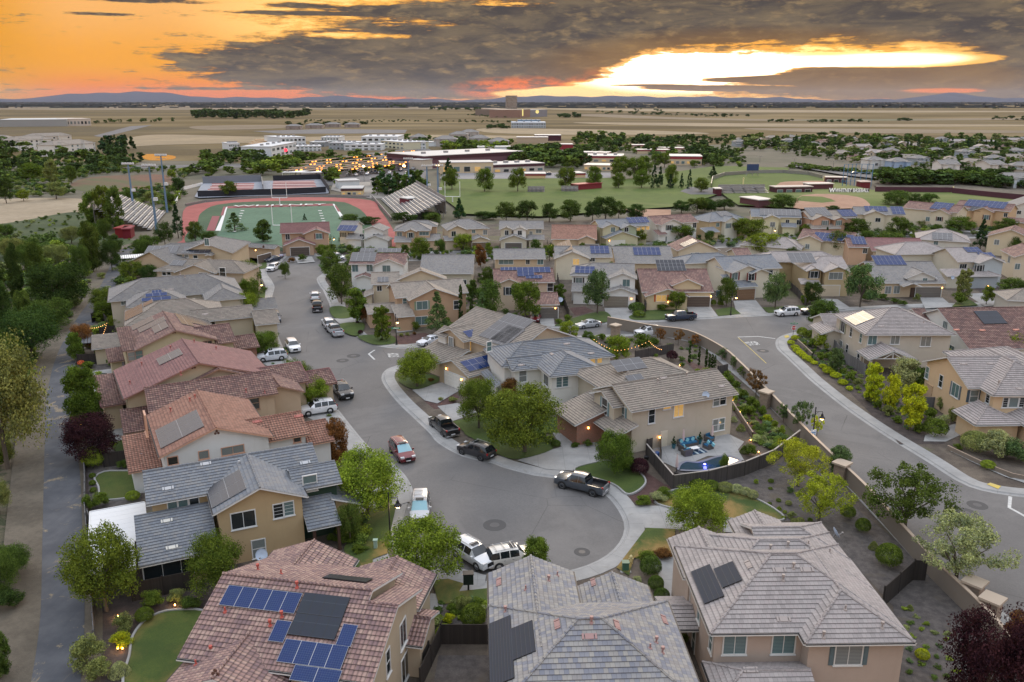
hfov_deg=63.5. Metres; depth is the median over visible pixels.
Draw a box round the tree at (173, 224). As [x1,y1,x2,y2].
[170,204,184,237]
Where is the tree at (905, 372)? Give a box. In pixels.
[890,356,924,387]
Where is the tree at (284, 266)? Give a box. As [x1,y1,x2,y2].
[278,261,290,278]
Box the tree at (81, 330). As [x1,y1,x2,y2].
[69,323,92,348]
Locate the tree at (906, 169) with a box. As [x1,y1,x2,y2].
[891,167,916,173]
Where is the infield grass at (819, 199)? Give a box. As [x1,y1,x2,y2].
[797,196,833,202]
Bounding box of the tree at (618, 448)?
[594,427,636,474]
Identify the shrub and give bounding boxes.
[0,440,17,460]
[0,451,3,464]
[0,586,26,606]
[67,633,109,671]
[80,361,93,368]
[80,656,112,681]
[81,446,103,466]
[81,494,94,508]
[88,473,95,477]
[91,492,109,505]
[92,310,105,321]
[97,272,105,277]
[99,307,112,317]
[107,660,131,680]
[109,630,133,648]
[111,611,134,632]
[115,459,126,467]
[124,490,140,501]
[134,606,153,622]
[139,588,164,606]
[166,588,185,601]
[177,595,202,608]
[298,254,307,259]
[325,533,336,540]
[336,533,347,542]
[346,244,353,251]
[346,531,356,542]
[351,544,364,554]
[360,307,366,319]
[411,321,420,329]
[442,613,456,623]
[445,602,460,614]
[449,397,457,401]
[455,596,471,608]
[460,602,485,623]
[471,596,485,604]
[551,439,560,446]
[570,442,579,446]
[583,439,592,445]
[598,333,605,339]
[621,457,637,471]
[628,302,644,311]
[630,457,649,474]
[632,310,645,316]
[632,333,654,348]
[633,576,641,582]
[635,494,650,504]
[636,549,656,560]
[639,555,661,575]
[648,575,663,589]
[649,491,668,500]
[650,336,657,343]
[650,546,672,558]
[653,587,669,595]
[656,486,670,494]
[657,304,667,309]
[659,491,671,499]
[666,350,677,359]
[681,633,689,642]
[689,479,706,490]
[704,479,718,490]
[718,453,729,466]
[718,481,733,492]
[723,371,730,376]
[727,375,733,382]
[730,484,741,493]
[733,380,739,388]
[736,423,745,431]
[738,389,748,396]
[739,445,748,453]
[740,487,750,495]
[741,405,756,415]
[745,443,757,453]
[746,396,755,404]
[747,489,758,498]
[751,400,759,407]
[757,405,766,413]
[762,414,772,421]
[771,420,778,427]
[776,425,785,432]
[786,486,795,492]
[787,511,796,517]
[791,335,799,339]
[795,350,805,354]
[796,327,808,335]
[800,295,811,302]
[802,355,811,359]
[805,330,811,336]
[808,337,816,345]
[813,333,830,348]
[814,352,826,359]
[822,367,834,373]
[830,372,841,377]
[837,379,848,384]
[839,367,848,373]
[840,504,855,518]
[844,372,854,380]
[853,378,863,384]
[855,518,871,532]
[868,541,877,550]
[873,399,881,407]
[875,543,903,567]
[877,294,890,299]
[882,405,893,415]
[891,415,902,422]
[897,300,907,304]
[906,604,913,611]
[912,293,920,299]
[914,424,923,432]
[914,648,930,660]
[922,418,949,436]
[924,407,937,419]
[935,414,949,423]
[936,396,942,408]
[948,407,956,421]
[951,292,967,302]
[953,443,962,449]
[960,430,988,452]
[977,428,1017,457]
[980,460,996,469]
[1004,437,1023,461]
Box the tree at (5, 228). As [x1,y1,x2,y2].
[0,223,13,236]
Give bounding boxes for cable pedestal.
[373,538,377,547]
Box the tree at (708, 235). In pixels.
[704,230,715,242]
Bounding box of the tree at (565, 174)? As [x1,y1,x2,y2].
[556,166,575,185]
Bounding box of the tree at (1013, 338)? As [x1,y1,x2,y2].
[1008,331,1021,341]
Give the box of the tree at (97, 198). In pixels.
[90,185,111,222]
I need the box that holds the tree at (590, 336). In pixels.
[582,330,594,339]
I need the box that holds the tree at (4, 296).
[0,281,16,331]
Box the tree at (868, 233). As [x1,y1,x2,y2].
[859,230,874,236]
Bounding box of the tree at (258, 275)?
[242,259,261,278]
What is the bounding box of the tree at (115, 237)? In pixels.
[106,234,124,250]
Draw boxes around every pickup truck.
[311,300,322,312]
[325,322,343,336]
[333,378,353,399]
[428,414,459,437]
[554,470,609,497]
[665,309,696,321]
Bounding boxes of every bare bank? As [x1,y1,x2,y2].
[626,209,670,216]
[874,181,1023,193]
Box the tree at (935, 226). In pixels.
[930,224,944,229]
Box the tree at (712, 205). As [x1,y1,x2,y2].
[705,200,718,211]
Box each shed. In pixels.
[712,187,722,195]
[803,182,834,188]
[856,180,871,187]
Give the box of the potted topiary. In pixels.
[671,436,675,448]
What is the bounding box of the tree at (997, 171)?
[986,170,1001,183]
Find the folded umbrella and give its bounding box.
[674,454,678,473]
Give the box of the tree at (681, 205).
[672,200,690,212]
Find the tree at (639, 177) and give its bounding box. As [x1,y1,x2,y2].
[632,168,650,187]
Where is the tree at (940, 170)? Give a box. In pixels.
[923,169,945,173]
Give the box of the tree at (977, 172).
[968,170,989,177]
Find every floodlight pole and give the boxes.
[121,162,135,215]
[141,164,157,229]
[154,154,167,212]
[403,158,412,182]
[421,165,431,186]
[432,164,442,211]
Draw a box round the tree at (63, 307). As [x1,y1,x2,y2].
[18,295,73,325]
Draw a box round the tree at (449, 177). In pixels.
[441,167,459,186]
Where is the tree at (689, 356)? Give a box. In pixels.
[688,344,690,362]
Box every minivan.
[388,435,415,462]
[408,488,431,521]
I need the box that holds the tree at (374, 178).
[370,175,384,190]
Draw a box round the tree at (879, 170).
[873,166,888,172]
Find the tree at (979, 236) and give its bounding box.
[970,218,987,248]
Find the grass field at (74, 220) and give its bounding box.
[0,212,133,268]
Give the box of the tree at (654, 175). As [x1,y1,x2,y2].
[649,164,657,187]
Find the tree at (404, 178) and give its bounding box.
[398,174,411,189]
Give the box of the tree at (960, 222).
[943,216,976,229]
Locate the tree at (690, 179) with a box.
[685,169,692,187]
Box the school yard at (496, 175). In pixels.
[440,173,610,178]
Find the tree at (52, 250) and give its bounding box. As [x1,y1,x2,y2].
[42,243,69,262]
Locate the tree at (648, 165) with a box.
[639,155,653,173]
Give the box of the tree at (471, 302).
[469,292,473,309]
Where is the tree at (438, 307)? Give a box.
[424,291,450,330]
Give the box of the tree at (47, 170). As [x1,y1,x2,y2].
[42,158,57,181]
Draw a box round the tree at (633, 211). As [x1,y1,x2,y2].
[625,204,646,216]
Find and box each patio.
[93,369,111,374]
[653,434,743,467]
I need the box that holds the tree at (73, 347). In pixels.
[65,331,84,358]
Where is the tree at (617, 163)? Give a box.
[610,154,627,173]
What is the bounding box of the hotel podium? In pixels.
[475,109,495,115]
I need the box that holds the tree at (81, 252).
[69,244,91,272]
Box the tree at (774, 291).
[762,270,790,307]
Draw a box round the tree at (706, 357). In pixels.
[704,349,707,366]
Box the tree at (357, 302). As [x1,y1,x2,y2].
[343,288,367,321]
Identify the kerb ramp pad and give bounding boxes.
[988,483,1000,488]
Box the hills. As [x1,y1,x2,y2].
[0,91,1023,101]
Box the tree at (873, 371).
[863,361,885,401]
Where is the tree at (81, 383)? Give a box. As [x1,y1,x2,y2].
[60,363,103,429]
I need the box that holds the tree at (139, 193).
[133,188,147,197]
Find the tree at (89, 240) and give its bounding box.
[76,220,103,271]
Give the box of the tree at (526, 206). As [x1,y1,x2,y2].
[516,200,537,219]
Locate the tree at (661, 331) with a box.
[655,327,665,339]
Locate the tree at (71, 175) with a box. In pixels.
[63,164,76,183]
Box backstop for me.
[842,164,873,187]
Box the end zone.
[227,204,333,207]
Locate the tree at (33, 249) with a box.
[23,241,46,291]
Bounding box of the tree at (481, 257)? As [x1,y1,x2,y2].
[474,244,486,266]
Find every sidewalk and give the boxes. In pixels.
[260,268,1008,623]
[277,230,990,261]
[317,271,981,348]
[331,237,986,267]
[775,332,1023,496]
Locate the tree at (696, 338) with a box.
[688,334,700,344]
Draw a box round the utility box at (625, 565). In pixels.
[620,560,630,572]
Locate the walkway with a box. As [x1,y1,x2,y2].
[681,187,713,193]
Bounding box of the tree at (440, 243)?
[433,239,444,253]
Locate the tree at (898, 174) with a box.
[882,171,905,183]
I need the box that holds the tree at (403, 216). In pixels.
[390,212,417,222]
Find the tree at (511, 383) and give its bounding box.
[500,377,517,400]
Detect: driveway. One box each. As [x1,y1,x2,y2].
[113,428,123,440]
[264,361,290,365]
[295,256,314,262]
[304,411,343,423]
[329,302,344,306]
[334,317,361,323]
[340,431,365,450]
[356,480,409,512]
[373,553,388,561]
[413,382,458,402]
[430,593,442,617]
[438,403,475,420]
[439,567,485,586]
[518,442,598,470]
[540,318,554,326]
[553,432,571,447]
[604,307,633,319]
[636,506,696,529]
[657,556,673,595]
[687,306,717,317]
[724,519,732,532]
[734,300,765,314]
[825,299,849,309]
[920,297,951,307]
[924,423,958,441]
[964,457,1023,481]
[970,293,994,305]
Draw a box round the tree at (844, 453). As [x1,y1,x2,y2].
[827,445,852,471]
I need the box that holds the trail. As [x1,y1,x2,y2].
[31,248,133,681]
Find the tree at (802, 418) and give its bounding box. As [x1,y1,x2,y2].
[790,400,814,424]
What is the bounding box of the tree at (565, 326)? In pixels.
[559,320,578,335]
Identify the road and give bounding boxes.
[95,125,150,136]
[126,164,312,168]
[257,129,406,133]
[267,232,1023,619]
[786,165,877,178]
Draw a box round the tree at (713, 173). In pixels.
[708,166,716,177]
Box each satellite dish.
[255,549,267,559]
[702,391,709,396]
[832,527,843,537]
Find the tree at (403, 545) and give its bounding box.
[374,510,464,582]
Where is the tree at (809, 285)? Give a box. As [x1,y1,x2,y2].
[803,281,825,303]
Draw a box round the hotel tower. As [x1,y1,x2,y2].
[506,96,516,108]
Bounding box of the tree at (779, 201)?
[768,194,800,208]
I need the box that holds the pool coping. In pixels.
[677,455,741,470]
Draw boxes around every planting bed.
[81,362,140,510]
[85,460,88,507]
[101,542,243,681]
[253,331,311,420]
[394,333,428,343]
[401,369,440,390]
[425,394,458,408]
[435,603,487,628]
[570,306,592,315]
[628,469,670,502]
[685,360,783,443]
[787,335,944,443]
[976,281,1022,292]
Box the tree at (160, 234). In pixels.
[153,221,174,242]
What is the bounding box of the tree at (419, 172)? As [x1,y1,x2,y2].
[406,169,423,181]
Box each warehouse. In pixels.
[0,118,67,126]
[56,118,90,125]
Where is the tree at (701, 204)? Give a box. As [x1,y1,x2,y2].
[687,197,710,212]
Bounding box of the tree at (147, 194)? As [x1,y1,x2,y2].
[142,190,160,201]
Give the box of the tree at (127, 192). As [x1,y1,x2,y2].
[123,188,136,201]
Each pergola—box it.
[78,336,90,344]
[120,254,141,261]
[282,170,320,174]
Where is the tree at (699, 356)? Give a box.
[697,347,700,364]
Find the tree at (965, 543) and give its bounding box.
[912,507,1022,577]
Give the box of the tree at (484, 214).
[473,211,491,219]
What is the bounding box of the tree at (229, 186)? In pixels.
[218,180,236,193]
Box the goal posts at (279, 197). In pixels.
[270,182,286,204]
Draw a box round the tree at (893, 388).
[881,373,902,409]
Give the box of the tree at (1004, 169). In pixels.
[985,167,1010,171]
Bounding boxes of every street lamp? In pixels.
[387,492,401,534]
[395,314,398,344]
[811,407,824,435]
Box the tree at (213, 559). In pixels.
[180,527,245,598]
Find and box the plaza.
[331,182,387,197]
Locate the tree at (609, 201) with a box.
[594,195,620,218]
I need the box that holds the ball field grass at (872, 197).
[711,173,1013,207]
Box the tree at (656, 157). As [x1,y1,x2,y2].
[650,153,660,165]
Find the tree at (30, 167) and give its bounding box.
[17,163,42,178]
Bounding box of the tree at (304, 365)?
[282,357,312,370]
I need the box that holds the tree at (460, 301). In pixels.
[458,284,462,318]
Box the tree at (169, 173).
[167,169,176,177]
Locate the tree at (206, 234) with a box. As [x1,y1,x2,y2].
[200,231,216,238]
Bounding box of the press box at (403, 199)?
[398,196,419,209]
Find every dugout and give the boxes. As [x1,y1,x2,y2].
[739,196,771,207]
[769,185,813,192]
[825,176,847,183]
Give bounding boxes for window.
[127,351,135,361]
[135,350,142,359]
[142,557,197,579]
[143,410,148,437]
[167,455,178,465]
[167,501,177,508]
[177,499,188,506]
[188,497,199,504]
[198,449,209,460]
[204,238,209,245]
[219,267,225,275]
[221,444,245,456]
[230,509,257,531]
[250,398,259,409]
[251,538,266,559]
[272,503,284,519]
[282,500,295,517]
[285,234,289,239]
[293,437,301,443]
[302,473,318,492]
[315,233,321,238]
[352,265,358,271]
[366,265,372,271]
[382,265,390,271]
[385,645,392,680]
[399,615,407,653]
[401,649,409,681]
[415,316,427,324]
[416,300,427,309]
[419,232,428,235]
[448,336,453,346]
[453,300,458,309]
[464,166,469,171]
[474,166,480,171]
[486,341,491,352]
[499,260,512,264]
[505,287,511,294]
[518,371,526,382]
[537,259,543,264]
[543,374,548,387]
[547,283,553,291]
[555,377,562,388]
[561,376,568,387]
[572,258,579,264]
[575,277,582,282]
[597,358,602,363]
[601,396,607,415]
[622,279,629,286]
[647,409,655,424]
[656,295,666,301]
[673,404,683,418]
[691,632,695,654]
[695,608,700,626]
[707,636,712,656]
[712,398,720,407]
[712,418,719,431]
[717,417,725,431]
[719,397,726,405]
[721,636,747,656]
[732,272,737,279]
[748,273,754,280]
[769,636,796,655]
[810,271,818,277]
[828,272,842,279]
[832,646,863,666]
[840,321,844,333]
[849,326,852,337]
[858,333,862,343]
[867,336,877,344]
[884,286,891,293]
[889,336,900,344]
[893,286,900,293]
[919,336,931,346]
[924,365,929,380]
[937,374,943,388]
[942,320,947,328]
[950,381,959,399]
[959,264,966,267]
[968,390,979,402]
[976,265,982,270]
[984,393,990,404]
[994,239,999,244]
[1001,397,1009,408]
[1007,397,1020,407]
[1014,263,1020,269]
[1017,397,1023,407]
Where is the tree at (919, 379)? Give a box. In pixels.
[910,367,924,384]
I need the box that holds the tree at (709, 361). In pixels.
[708,354,710,367]
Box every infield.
[777,181,824,184]
[793,194,869,208]
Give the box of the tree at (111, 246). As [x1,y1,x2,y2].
[99,239,121,269]
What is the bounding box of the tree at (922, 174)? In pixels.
[911,171,934,183]
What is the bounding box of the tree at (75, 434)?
[56,410,120,461]
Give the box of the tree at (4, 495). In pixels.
[0,476,12,513]
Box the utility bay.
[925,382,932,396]
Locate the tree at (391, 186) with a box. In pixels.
[380,177,396,194]
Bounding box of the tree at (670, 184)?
[666,174,673,187]
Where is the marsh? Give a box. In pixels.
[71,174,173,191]
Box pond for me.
[142,154,175,159]
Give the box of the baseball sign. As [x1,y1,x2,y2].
[829,188,868,191]
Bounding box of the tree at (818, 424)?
[811,415,824,435]
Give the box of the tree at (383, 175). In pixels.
[379,171,392,188]
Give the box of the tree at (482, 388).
[456,375,499,427]
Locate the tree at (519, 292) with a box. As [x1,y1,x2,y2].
[511,280,540,316]
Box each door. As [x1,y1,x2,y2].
[258,253,270,263]
[290,247,309,255]
[445,371,465,389]
[472,242,488,249]
[505,243,521,247]
[537,308,557,317]
[603,296,627,306]
[609,240,624,245]
[660,430,667,446]
[687,297,709,306]
[733,289,754,299]
[817,286,839,295]
[909,287,914,296]
[915,287,941,296]
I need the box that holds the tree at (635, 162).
[623,156,645,176]
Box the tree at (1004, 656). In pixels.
[938,601,1023,681]
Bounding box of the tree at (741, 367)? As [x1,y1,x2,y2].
[736,366,746,376]
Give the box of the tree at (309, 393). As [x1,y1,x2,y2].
[301,376,330,405]
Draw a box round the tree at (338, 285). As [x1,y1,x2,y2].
[325,263,354,303]
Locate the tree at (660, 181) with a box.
[657,166,663,187]
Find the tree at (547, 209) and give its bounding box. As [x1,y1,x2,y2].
[540,203,559,221]
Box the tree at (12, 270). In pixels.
[3,242,24,297]
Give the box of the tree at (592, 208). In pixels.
[584,199,600,220]
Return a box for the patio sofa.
[677,436,699,446]
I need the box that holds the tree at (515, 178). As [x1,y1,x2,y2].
[508,167,526,190]
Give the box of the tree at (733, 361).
[730,356,736,366]
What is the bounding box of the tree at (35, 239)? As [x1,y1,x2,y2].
[18,237,41,246]
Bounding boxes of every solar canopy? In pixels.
[285,159,401,174]
[291,158,390,174]
[300,156,386,167]
[301,150,414,165]
[307,160,407,173]
[327,162,406,175]
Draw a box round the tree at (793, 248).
[786,246,797,250]
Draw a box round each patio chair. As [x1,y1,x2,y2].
[678,443,687,451]
[681,447,692,456]
[702,439,714,449]
[704,432,714,440]
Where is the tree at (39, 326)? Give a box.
[0,304,63,357]
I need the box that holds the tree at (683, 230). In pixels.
[671,225,695,238]
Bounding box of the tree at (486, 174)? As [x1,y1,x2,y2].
[474,168,494,190]
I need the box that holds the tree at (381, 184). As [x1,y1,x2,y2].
[378,177,389,192]
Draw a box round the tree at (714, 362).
[713,355,716,367]
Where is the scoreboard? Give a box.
[746,164,758,175]
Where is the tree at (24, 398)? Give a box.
[0,325,55,469]
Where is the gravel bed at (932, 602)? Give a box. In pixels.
[677,454,1019,681]
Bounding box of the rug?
[693,446,706,454]
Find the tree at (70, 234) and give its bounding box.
[57,226,78,243]
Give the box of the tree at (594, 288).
[580,268,609,312]
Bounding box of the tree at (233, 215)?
[225,212,248,231]
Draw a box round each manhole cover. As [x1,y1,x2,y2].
[336,359,348,361]
[347,354,359,357]
[483,519,505,530]
[574,548,589,555]
[757,349,768,352]
[955,508,978,518]
[966,500,987,509]
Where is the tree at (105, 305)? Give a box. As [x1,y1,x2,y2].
[93,300,111,316]
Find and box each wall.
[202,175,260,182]
[607,317,1009,639]
[732,401,753,435]
[797,339,812,354]
[947,445,1023,479]
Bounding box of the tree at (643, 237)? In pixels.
[636,229,647,240]
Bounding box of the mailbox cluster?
[460,570,477,590]
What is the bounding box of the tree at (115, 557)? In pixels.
[53,519,143,611]
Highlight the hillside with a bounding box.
[0,257,115,673]
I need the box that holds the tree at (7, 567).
[0,549,21,590]
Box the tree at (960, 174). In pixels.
[944,169,972,183]
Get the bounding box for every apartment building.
[2,135,53,150]
[24,132,71,139]
[37,139,95,156]
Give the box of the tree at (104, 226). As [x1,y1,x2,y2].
[95,218,111,242]
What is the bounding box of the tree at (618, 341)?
[605,334,631,359]
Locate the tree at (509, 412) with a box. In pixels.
[479,380,566,451]
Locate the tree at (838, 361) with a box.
[827,347,844,371]
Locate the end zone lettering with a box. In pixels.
[235,203,323,205]
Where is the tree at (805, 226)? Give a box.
[799,224,810,232]
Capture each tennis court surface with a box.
[210,186,253,188]
[212,183,253,185]
[273,181,313,182]
[273,183,315,185]
[273,186,315,188]
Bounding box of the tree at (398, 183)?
[394,172,403,191]
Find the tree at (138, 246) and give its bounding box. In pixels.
[129,239,152,254]
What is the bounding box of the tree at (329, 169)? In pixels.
[325,167,333,180]
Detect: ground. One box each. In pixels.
[0,102,1023,252]
[0,142,1023,245]
[90,255,896,681]
[250,208,989,262]
[325,238,1007,343]
[788,338,1023,487]
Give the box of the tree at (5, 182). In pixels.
[0,176,14,202]
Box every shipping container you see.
[113,225,129,237]
[121,225,134,238]
[571,182,602,189]
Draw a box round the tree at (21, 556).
[0,540,33,575]
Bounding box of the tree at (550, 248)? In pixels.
[543,243,554,260]
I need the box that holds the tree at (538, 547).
[522,534,550,561]
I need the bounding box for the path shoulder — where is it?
[0,243,152,681]
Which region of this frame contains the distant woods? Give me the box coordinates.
[0,102,1023,107]
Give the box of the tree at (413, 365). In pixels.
[395,345,438,386]
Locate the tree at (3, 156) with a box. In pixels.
[0,155,12,168]
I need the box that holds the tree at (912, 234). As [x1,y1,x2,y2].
[909,231,917,237]
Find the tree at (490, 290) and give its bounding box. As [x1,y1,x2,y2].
[474,279,502,311]
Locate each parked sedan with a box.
[264,255,280,261]
[416,334,437,346]
[529,312,540,321]
[575,319,601,328]
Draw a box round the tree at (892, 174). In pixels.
[876,170,901,183]
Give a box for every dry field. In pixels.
[0,106,503,109]
[0,198,90,223]
[119,135,516,146]
[189,125,285,129]
[476,128,708,134]
[517,108,1023,112]
[574,122,1023,126]
[581,114,1021,120]
[744,128,1023,132]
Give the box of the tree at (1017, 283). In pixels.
[996,277,1023,289]
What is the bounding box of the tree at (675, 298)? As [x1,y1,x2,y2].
[667,290,686,309]
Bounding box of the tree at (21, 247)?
[15,243,45,264]
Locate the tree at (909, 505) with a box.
[862,460,964,525]
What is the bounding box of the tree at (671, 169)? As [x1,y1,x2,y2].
[664,163,678,183]
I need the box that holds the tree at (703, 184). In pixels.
[693,177,708,191]
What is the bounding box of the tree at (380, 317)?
[372,305,391,339]
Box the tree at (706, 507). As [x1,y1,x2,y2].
[665,478,730,532]
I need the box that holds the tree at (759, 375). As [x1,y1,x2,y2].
[745,368,767,396]
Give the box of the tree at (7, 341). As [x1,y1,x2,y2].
[0,328,26,357]
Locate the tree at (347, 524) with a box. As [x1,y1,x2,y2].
[335,500,362,540]
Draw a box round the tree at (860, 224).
[843,217,871,232]
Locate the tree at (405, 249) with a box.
[399,244,409,259]
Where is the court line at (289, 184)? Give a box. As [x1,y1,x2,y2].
[273,184,305,184]
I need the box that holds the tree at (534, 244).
[530,239,540,247]
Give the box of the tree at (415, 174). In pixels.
[400,169,421,184]
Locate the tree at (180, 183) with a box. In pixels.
[169,177,184,191]
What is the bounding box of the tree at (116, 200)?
[103,185,125,226]
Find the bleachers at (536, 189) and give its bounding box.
[528,186,544,191]
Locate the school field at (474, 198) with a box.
[439,166,788,215]
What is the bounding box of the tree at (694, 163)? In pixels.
[689,160,699,166]
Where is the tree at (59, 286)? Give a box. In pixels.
[25,261,93,304]
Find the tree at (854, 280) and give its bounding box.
[843,263,886,306]
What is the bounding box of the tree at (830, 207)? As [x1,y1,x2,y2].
[826,205,840,209]
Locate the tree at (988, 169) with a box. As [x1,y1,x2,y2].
[976,168,995,171]
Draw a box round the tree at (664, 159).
[658,152,670,166]
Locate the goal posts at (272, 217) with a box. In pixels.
[271,206,291,225]
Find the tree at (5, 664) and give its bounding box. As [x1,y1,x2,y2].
[0,631,11,678]
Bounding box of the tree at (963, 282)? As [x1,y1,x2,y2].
[956,268,973,297]
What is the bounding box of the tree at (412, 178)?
[409,173,415,194]
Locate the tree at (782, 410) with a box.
[776,402,787,422]
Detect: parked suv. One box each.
[257,347,287,362]
[266,262,279,270]
[285,337,300,352]
[301,397,337,416]
[309,290,320,300]
[321,317,334,328]
[336,252,344,259]
[452,533,493,571]
[456,439,496,461]
[486,541,525,569]
[634,324,656,335]
[774,305,800,316]
[800,305,811,315]
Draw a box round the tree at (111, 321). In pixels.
[106,315,119,325]
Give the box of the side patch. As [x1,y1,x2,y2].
[206,216,219,230]
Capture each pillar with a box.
[609,323,621,337]
[758,388,774,408]
[832,458,852,484]
[961,574,989,596]
[978,589,1007,619]
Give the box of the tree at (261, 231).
[253,219,272,241]
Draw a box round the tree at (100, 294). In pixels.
[87,286,111,310]
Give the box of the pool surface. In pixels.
[677,457,737,470]
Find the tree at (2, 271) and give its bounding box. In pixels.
[0,265,5,290]
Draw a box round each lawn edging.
[94,470,133,500]
[121,608,202,681]
[573,460,646,495]
[654,487,784,520]
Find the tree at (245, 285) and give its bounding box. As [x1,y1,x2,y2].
[238,276,259,296]
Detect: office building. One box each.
[222,141,239,150]
[240,141,296,156]
[264,135,305,144]
[296,144,320,150]
[310,140,330,146]
[321,135,344,141]
[328,140,365,149]
[344,142,384,149]
[361,134,403,142]
[380,139,428,149]
[408,140,425,148]
[511,121,545,127]
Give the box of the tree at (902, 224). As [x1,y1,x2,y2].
[885,216,913,233]
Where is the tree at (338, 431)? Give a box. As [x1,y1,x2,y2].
[326,417,349,463]
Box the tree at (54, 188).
[44,181,67,198]
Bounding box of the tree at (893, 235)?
[873,230,906,237]
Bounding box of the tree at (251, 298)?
[238,290,259,306]
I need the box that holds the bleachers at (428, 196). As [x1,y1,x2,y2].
[381,180,445,219]
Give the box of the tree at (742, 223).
[732,218,768,236]
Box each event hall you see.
[489,109,529,117]
[530,109,546,116]
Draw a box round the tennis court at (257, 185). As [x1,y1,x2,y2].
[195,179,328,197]
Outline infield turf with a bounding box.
[184,201,371,250]
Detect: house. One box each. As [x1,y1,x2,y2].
[91,298,279,364]
[93,338,336,430]
[105,310,259,372]
[107,272,277,326]
[119,351,304,434]
[121,389,334,492]
[129,238,281,276]
[134,442,362,579]
[144,236,250,261]
[153,258,261,290]
[166,539,439,681]
[280,222,329,255]
[286,124,302,129]
[305,123,323,128]
[325,122,340,126]
[337,220,393,249]
[344,122,360,127]
[349,248,409,289]
[363,278,468,330]
[364,266,446,303]
[393,220,440,249]
[410,133,427,139]
[417,306,576,389]
[420,254,475,284]
[434,135,457,145]
[441,219,489,249]
[449,131,468,139]
[462,129,479,137]
[469,135,489,141]
[481,336,614,413]
[487,554,699,681]
[488,137,508,145]
[492,267,559,317]
[493,248,545,267]
[499,220,544,247]
[551,224,598,245]
[552,357,738,452]
[553,239,612,279]
[570,262,637,306]
[590,217,649,245]
[611,246,673,270]
[635,260,713,309]
[646,213,698,243]
[654,509,916,681]
[667,235,750,256]
[672,252,781,299]
[694,211,744,241]
[731,139,743,146]
[738,235,803,253]
[749,208,801,235]
[751,251,850,295]
[765,135,779,139]
[781,138,792,141]
[796,228,857,256]
[799,207,857,231]
[809,307,955,375]
[832,150,852,155]
[842,236,868,264]
[846,154,864,160]
[849,255,946,296]
[851,206,905,230]
[853,144,872,149]
[860,156,885,168]
[863,149,887,155]
[865,237,920,260]
[874,241,1005,287]
[882,147,898,155]
[884,157,911,167]
[903,201,968,228]
[906,155,929,164]
[908,306,1023,352]
[914,228,970,247]
[922,346,1023,446]
[926,147,943,155]
[932,160,960,169]
[935,137,948,142]
[943,155,957,159]
[948,139,964,142]
[954,148,975,157]
[956,199,1023,227]
[958,158,982,165]
[967,146,985,152]
[976,160,1008,170]
[982,150,999,154]
[983,154,1004,160]
[986,225,1023,255]
[993,288,1023,306]
[1000,172,1023,187]
[1000,243,1023,279]
[1004,138,1021,141]
[1005,154,1023,160]
[1007,196,1023,217]
[1008,147,1023,154]
[1008,161,1023,171]
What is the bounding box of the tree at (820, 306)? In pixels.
[806,298,838,322]
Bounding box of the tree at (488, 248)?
[485,242,492,255]
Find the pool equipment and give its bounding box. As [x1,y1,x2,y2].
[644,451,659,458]
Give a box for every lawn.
[96,471,134,498]
[113,440,123,450]
[124,610,201,681]
[257,262,266,268]
[329,306,349,318]
[339,322,364,335]
[344,506,372,566]
[357,335,395,344]
[360,505,395,555]
[363,542,386,561]
[399,374,438,388]
[433,579,486,603]
[453,415,558,436]
[464,432,552,458]
[555,311,610,325]
[575,461,644,492]
[616,528,674,574]
[629,312,663,319]
[646,309,686,319]
[656,488,782,518]
[715,307,740,315]
[762,305,808,312]
[952,298,976,306]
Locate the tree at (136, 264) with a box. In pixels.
[112,260,145,276]
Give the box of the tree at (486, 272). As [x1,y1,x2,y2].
[481,266,492,281]
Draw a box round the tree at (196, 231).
[184,221,203,240]
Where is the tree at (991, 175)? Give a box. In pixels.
[977,172,1000,185]
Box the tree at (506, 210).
[495,201,516,219]
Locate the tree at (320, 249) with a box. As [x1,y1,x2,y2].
[315,244,330,256]
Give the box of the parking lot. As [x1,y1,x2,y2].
[301,149,431,184]
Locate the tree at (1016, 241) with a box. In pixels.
[1007,236,1023,246]
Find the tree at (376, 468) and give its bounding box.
[335,443,410,523]
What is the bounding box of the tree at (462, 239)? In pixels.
[453,234,471,250]
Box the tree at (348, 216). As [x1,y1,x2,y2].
[340,213,357,220]
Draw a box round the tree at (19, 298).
[12,289,31,325]
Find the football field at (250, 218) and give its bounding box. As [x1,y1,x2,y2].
[218,206,346,246]
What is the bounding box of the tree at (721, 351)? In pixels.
[716,347,726,357]
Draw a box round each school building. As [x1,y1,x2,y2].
[334,178,359,188]
[340,185,364,194]
[387,148,522,168]
[409,158,431,169]
[429,141,440,145]
[438,160,492,174]
[477,146,510,149]
[493,160,544,172]
[516,136,547,142]
[525,172,545,177]
[534,134,560,140]
[560,143,572,148]
[572,171,585,177]
[582,153,623,162]
[583,151,610,153]
[584,163,612,170]
[631,144,644,148]
[636,149,669,153]
[652,147,684,151]
[669,154,702,164]
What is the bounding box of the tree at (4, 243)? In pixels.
[0,237,24,255]
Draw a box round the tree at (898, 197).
[882,190,915,204]
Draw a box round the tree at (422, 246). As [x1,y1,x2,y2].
[409,237,429,258]
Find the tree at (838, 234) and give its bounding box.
[827,230,849,248]
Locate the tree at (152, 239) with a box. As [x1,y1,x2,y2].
[136,234,159,246]
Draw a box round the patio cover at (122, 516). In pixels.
[87,501,145,600]
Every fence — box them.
[76,353,96,364]
[83,462,94,635]
[91,311,108,325]
[98,325,115,333]
[102,450,124,467]
[130,571,192,601]
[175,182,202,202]
[185,194,369,205]
[197,187,325,197]
[273,174,329,192]
[372,195,391,220]
[419,623,487,681]
[422,640,429,659]
[557,273,568,314]
[635,343,673,357]
[645,430,800,488]
[646,438,661,456]
[711,170,821,185]
[717,364,727,373]
[789,280,806,305]
[833,340,866,375]
[875,187,952,191]
[882,559,927,603]
[919,397,934,406]
[952,188,1023,198]

